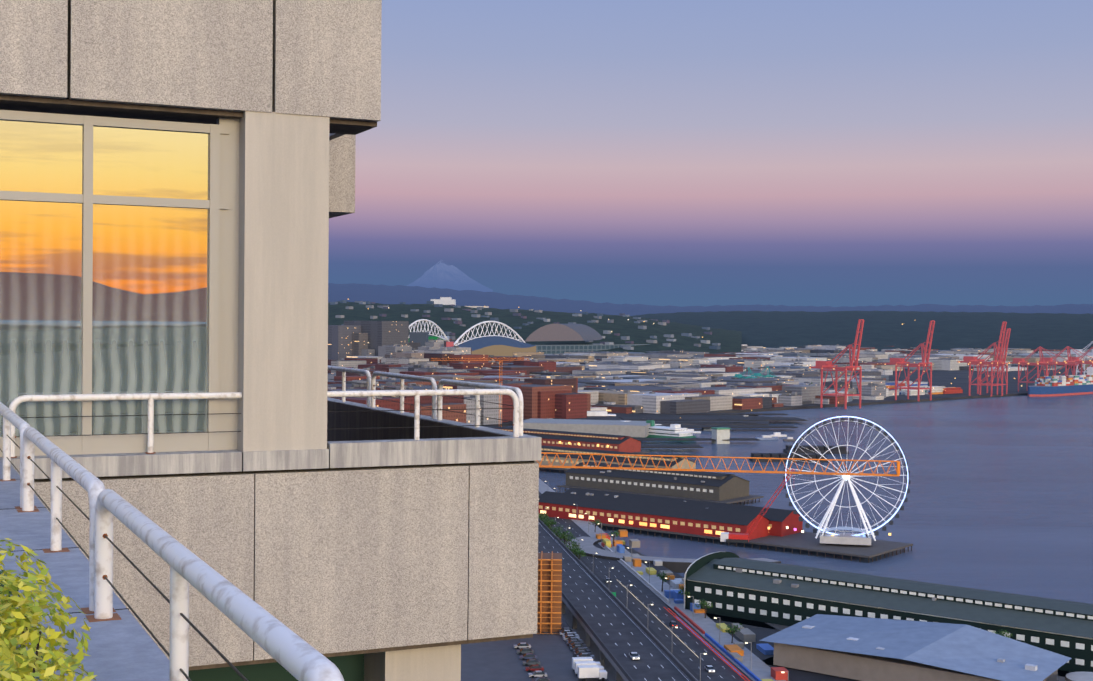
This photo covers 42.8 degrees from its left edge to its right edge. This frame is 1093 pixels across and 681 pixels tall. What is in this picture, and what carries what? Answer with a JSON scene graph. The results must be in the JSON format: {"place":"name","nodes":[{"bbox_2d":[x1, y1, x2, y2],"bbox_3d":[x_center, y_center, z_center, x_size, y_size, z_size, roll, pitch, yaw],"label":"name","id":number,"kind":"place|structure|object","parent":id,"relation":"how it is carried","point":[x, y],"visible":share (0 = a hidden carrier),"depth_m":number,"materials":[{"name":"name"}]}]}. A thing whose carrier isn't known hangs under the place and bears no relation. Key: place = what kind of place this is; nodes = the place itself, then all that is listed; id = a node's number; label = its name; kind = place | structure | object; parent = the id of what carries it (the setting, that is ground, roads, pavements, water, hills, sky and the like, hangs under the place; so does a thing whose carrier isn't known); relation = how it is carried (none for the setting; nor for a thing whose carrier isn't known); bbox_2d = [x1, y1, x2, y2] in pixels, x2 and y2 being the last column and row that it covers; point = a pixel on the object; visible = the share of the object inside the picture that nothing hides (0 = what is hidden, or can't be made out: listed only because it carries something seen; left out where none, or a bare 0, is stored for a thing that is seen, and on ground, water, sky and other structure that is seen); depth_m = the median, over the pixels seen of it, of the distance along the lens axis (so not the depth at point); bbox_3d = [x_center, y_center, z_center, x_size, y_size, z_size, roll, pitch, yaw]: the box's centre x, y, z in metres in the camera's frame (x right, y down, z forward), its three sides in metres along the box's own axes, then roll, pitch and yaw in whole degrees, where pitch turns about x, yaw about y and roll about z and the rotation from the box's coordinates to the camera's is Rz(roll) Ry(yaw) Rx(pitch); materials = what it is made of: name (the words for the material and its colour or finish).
{"place":"outdoors","nodes":[
{"label":"outdoors","id":0,"kind":"place"},
{"bbox_2d":[0,538,96,680],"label":"planter shrub","id":1,"kind":"object","parent":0,"point":[16,665],"depth_m":4.30,"materials":[{"name":"green plant"}]},
{"bbox_2d":[0,397,541,478],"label":"coping","id":2,"kind":"object","parent":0,"point":[508,447],"visible":0.72,"depth_m":14.78,"materials":[{"name":"concrete"}]},
{"bbox_2d":[0,110,239,456],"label":"window frame","id":3,"kind":"object","parent":2,"relation":"on","point":[221,204],"visible":0.88,"depth_m":14.42,"materials":[{"name":"beige metal"}]},
{"bbox_2d":[0,120,208,436],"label":"window glass","id":4,"kind":"object","parent":3,"relation":"in","point":[150,304],"depth_m":14.06,"materials":[{"name":"glass"}]},
{"bbox_2d":[0,94,532,670],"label":"dark recess","id":5,"kind":"object","parent":2,"relation":"attached to","point":[384,424],"visible":0.15,"depth_m":15.14,"materials":[{"name":"black"}]},
{"bbox_2d":[0,0,538,666],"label":"concrete wall panels","id":6,"kind":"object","parent":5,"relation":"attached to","point":[338,560],"depth_m":14.57,"materials":[{"name":"beige concrete"}]},
{"bbox_2d":[188,654,363,680],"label":"glazing","id":7,"kind":"structure","parent":5,"relation":"attached to","point":[350,667],"depth_m":15.63,"materials":[{"name":"green glass"}]},
{"bbox_2d":[34,0,533,480],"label":"joint","id":8,"kind":"object","parent":5,"relation":"attached to","point":[68,83],"depth_m":14.51,"materials":[{"name":"grey"}]},
{"bbox_2d":[237,111,460,680],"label":"corner column","id":9,"kind":"structure","parent":2,"relation":"on","point":[283,273],"depth_m":14.56,"materials":[{"name":"concrete"}]},
{"bbox_2d":[407,260,492,291],"bbox_3d":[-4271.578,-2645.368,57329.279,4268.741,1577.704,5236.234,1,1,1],"label":"snowy mountain","id":10,"kind":"structure","parent":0,"point":[440,275],"depth_m":58100.74,"materials":[{"name":"blue"}]},
{"bbox_2d":[328,301,741,353],"bbox_3d":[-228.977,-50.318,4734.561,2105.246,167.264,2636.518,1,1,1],"label":"hillside","id":11,"kind":"structure","parent":0,"point":[730,340],"depth_m":4248.05,"materials":[{"name":"green plant"}]},
{"bbox_2d":[330,297,720,349],"bbox_3d":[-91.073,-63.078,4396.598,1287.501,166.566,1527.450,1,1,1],"label":"hillside buildings","id":12,"kind":"structure","parent":11,"relation":"on","point":[442,301],"depth_m":4373.15,"materials":[{"name":"grey concrete"}]},
{"bbox_2d":[525,324,648,353],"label":"ballpark roof and stands","id":13,"kind":"structure","parent":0,"point":[565,332],"depth_m":3674.93,"materials":[{"name":"grey metal"}]},
{"bbox_2d":[328,368,1086,680],"bbox_3d":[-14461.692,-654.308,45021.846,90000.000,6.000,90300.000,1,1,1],"label":"ground","id":14,"kind":"structure","parent":0,"point":[945,378],"depth_m":1585.64,"materials":[{"name":"grey concrete"}]},
{"bbox_2d":[409,332,534,350],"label":"stadium","id":15,"kind":"object","parent":14,"relation":"on","point":[421,338],"visible":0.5,"depth_m":3223.71},
{"bbox_2d":[409,319,524,345],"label":"stadium roof arches","id":16,"kind":"structure","parent":15,"relation":"on","point":[464,333],"depth_m":3339.70,"materials":[{"name":"white metal"}]},
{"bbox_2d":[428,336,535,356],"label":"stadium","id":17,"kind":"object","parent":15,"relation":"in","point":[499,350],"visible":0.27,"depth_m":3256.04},
{"bbox_2d":[430,358,528,426],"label":"tower crane","id":18,"kind":"object","parent":14,"relation":"on","point":[499,360],"visible":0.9,"depth_m":1239.78,"materials":[{"name":"orange"}]},
{"bbox_2d":[461,479,785,680],"bbox_3d":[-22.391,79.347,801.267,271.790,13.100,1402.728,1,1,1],"label":"road","id":19,"kind":"structure","parent":14,"relation":"on","point":[501,660],"depth_m":378.70,"materials":[{"name":"grey asphalt"}]},
{"bbox_2d":[538,493,750,680],"bbox_3d":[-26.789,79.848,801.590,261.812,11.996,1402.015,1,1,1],"label":"road surfaces","id":20,"kind":"object","parent":19,"relation":"on","point":[596,601],"depth_m":421.29,"materials":[{"name":"grey asphalt"}]},
{"bbox_2d":[514,578,714,680],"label":"vehicles","id":21,"kind":"object","parent":20,"relation":"on","point":[585,668],"visible":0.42,"depth_m":350.25,"materials":[{"name":"paint"}]},
{"bbox_2d":[517,578,713,680],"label":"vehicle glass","id":22,"kind":"object","parent":21,"relation":"on","point":[569,639],"visible":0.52,"depth_m":368.25,"materials":[{"name":"black glass"}]},
{"bbox_2d":[539,519,734,680],"bbox_3d":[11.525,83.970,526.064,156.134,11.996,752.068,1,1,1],"label":"road markings","id":23,"kind":"object","parent":20,"relation":"on","point":[626,615],"visible":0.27,"depth_m":416.77,"materials":[{"name":"white paint"}]},
{"bbox_2d":[624,586,749,680],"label":"light trails","id":24,"kind":"object","parent":20,"relation":"on","point":[697,637],"visible":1,"depth_m":421.97,"materials":[{"name":"white"}]},
{"bbox_2d":[327,321,1092,424],"bbox_3d":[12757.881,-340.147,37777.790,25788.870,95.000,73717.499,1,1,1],"label":"city blocks","id":25,"kind":"structure","parent":14,"relation":"on","point":[568,385],"depth_m":1965.81,"materials":[{"name":"paint"}]},
{"bbox_2d":[346,328,1092,417],"bbox_3d":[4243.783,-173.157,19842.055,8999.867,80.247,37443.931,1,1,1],"label":"city lights","id":26,"kind":"object","parent":25,"relation":"attached to","point":[901,370],"visible":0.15,"depth_m":1973.47,"materials":[{"name":"yellow"}]},
{"bbox_2d":[732,366,776,378],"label":"teal port cranes","id":27,"kind":"object","parent":14,"relation":"on","point":[752,375],"visible":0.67,"depth_m":1925.47,"materials":[{"name":"paint"}]},
{"bbox_2d":[537,507,1092,680],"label":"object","id":28,"kind":"object","parent":14,"relation":"on","point":[922,651],"visible":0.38,"depth_m":388.00,"materials":[{"name":"paint"}]},
{"bbox_2d":[720,532,747,542],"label":"crawler crane tracks","id":29,"kind":"object","parent":28,"relation":"on","point":[724,536],"visible":0.93,"depth_m":605.72,"materials":[{"name":"metal"}]},
{"bbox_2d":[728,468,794,541],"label":"crane mast","id":30,"kind":"object","parent":29,"relation":"on","point":[742,536],"visible":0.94,"depth_m":604.71,"materials":[{"name":"red"}]},
{"bbox_2d":[809,319,1092,408],"bbox_3d":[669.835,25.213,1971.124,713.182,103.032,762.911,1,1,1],"label":"port cranes","id":31,"kind":"object","parent":14,"relation":"on","point":[973,360],"visible":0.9,"depth_m":1911.95,"materials":[{"name":"red metal"}]},
{"bbox_2d":[1066,341,1092,374],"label":"white port cranes","id":32,"kind":"object","parent":14,"relation":"on","point":[1083,352],"visible":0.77,"depth_m":2510.03,"materials":[{"name":"paint"}]},
{"bbox_2d":[328,283,1092,315],"bbox_3d":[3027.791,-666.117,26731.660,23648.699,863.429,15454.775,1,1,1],"label":"distant hills","id":33,"kind":"structure","parent":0,"point":[380,293],"depth_m":25150.10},
{"bbox_2d":[328,0,1092,306],"label":"sky","id":34,"kind":"structure","parent":0,"point":[681,153],"materials":[{"name":"blue"}]},
{"bbox_2d":[536,452,899,476],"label":"crane jib","id":35,"kind":"object","parent":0,"point":[738,470],"visible":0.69,"depth_m":204.35,"materials":[{"name":"orange metal"}]},
{"bbox_2d":[538,382,1013,642],"bbox_3d":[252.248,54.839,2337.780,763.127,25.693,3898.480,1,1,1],"label":"tree","id":36,"kind":"object","parent":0,"point":[575,550],"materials":[{"name":"green plant"}]},
{"bbox_2d":[507,394,1092,603],"bbox_3d":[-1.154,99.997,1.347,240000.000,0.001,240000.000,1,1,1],"label":"water","id":37,"kind":"structure","parent":0,"point":[999,496],"depth_m":849.94,"materials":[{"name":"blue liquid"}]},
{"bbox_2d":[523,411,848,461],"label":"ship","id":38,"kind":"object","parent":37,"relation":"on","point":[642,429],"visible":0.79,"depth_m":1181.31,"materials":[{"name":"paint"}]},
{"bbox_2d":[619,413,806,457],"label":"pier terminals","id":39,"kind":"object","parent":37,"relation":"on","point":[710,426],"visible":0.44,"depth_m":1346.90,"materials":[{"name":"paint"}]},
{"bbox_2d":[655,422,786,436],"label":"boats","id":40,"kind":"object","parent":37,"relation":"on","point":[777,434],"visible":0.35,"depth_m":1239.24,"materials":[{"name":"paint"}]},
{"bbox_2d":[571,415,1036,670],"bbox_3d":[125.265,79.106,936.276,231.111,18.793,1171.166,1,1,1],"label":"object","id":41,"kind":"object","parent":37,"relation":"on","point":[1031,667],"visible":0.15,"depth_m":469.88,"materials":[{"name":"paint"}]},
{"bbox_2d":[539,451,1069,675],"bbox_3d":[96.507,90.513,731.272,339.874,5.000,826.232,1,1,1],"label":"pier decks","id":42,"kind":"object","parent":37,"relation":"on","point":[807,541],"visible":0.12,"depth_m":616.30,"materials":[{"name":"paint"}]},
{"bbox_2d":[494,428,1092,671],"bbox_3d":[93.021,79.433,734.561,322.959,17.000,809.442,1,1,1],"label":"pier sheds","id":43,"kind":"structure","parent":42,"relation":"on","point":[735,487],"depth_m":487.19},
{"bbox_2d":[540,441,890,672],"bbox_3d":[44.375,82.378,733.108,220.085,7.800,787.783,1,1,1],"label":"lights","id":44,"kind":"object","parent":43,"relation":"on","point":[645,524],"visible":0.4,"depth_m":654.46,"materials":[{"name":"yellow"}]},
{"bbox_2d":[484,426,1092,638],"bbox_3d":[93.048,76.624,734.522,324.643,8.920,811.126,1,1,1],"label":"pier shed roofs","id":45,"kind":"structure","parent":43,"relation":"on","point":[693,510],"depth_m":462.81,"materials":[{"name":"grey metal"}]},
{"bbox_2d":[499,429,1092,666],"bbox_3d":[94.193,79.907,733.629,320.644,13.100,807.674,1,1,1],"label":"pier shed windows","id":46,"kind":"structure","parent":43,"relation":"in","point":[884,616],"depth_m":452.57,"materials":[{"name":"beige glass"}]},
{"bbox_2d":[820,527,870,544],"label":"ferris wheel base","id":47,"kind":"object","parent":42,"relation":"on","point":[839,538],"visible":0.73,"depth_m":609.95,"materials":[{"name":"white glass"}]},
{"bbox_2d":[786,417,906,540],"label":"ferris wheel","id":48,"kind":"object","parent":47,"relation":"on","point":[834,500],"visible":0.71,"depth_m":612.84,"materials":[{"name":"white metal"}]},
{"bbox_2d":[785,416,907,535],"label":"ferris wheel rim","id":49,"kind":"object","parent":48,"relation":"attached to","point":[888,520],"visible":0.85,"depth_m":613.13,"materials":[{"name":"white metal"}]},
{"bbox_2d":[783,417,910,535],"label":"ferris wheel gondolas","id":50,"kind":"object","parent":49,"relation":"attached to","point":[807,524],"visible":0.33,"depth_m":612.50,"materials":[{"name":"white metal"}]},
{"bbox_2d":[1028,367,1092,396],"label":"container ship","id":51,"kind":"object","parent":37,"relation":"on","point":[1059,385],"visible":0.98,"depth_m":2024.81,"materials":[{"name":"paint"}]},
{"bbox_2d":[632,311,1092,352],"bbox_3d":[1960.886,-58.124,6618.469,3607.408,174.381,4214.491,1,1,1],"label":"ridge","id":52,"kind":"structure","parent":0,"point":[888,329],"depth_m":5633.11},
{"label":"parapet","id":53,"kind":"object","parent":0,"visible":0},
{"bbox_2d":[0,458,168,680],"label":"terrace floor","id":54,"kind":"structure","parent":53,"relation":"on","point":[125,648],"depth_m":6.58,"materials":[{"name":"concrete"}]},
{"bbox_2d":[0,479,120,621],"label":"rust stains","id":55,"kind":"object","parent":54,"relation":"on","point":[91,618],"visible":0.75,"depth_m":6.46,"materials":[{"name":"brown"}]},
{"bbox_2d":[0,507,128,615],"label":"coping joints","id":56,"kind":"object","parent":54,"relation":"on","point":[71,547],"visible":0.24,"depth_m":8.10,"materials":[{"name":"grey"}]},
{"bbox_2d":[0,366,522,680],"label":"pipe railings","id":57,"kind":"object","parent":54,"relation":"on","point":[295,655],"visible":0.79,"depth_m":6.29,"materials":[{"name":"metal"}]},
{"bbox_2d":[0,379,512,680],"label":"rail cables","id":58,"kind":"object","parent":57,"relation":"attached to","point":[229,663],"visible":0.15,"depth_m":8.53,"materials":[{"name":"grey metal"}]},
{"bbox_2d":[11,385,513,579],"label":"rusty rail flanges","id":59,"kind":"object","parent":54,"relation":"on","point":[146,453],"visible":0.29,"depth_m":9.74,"materials":[{"name":"metal"}]}
]}

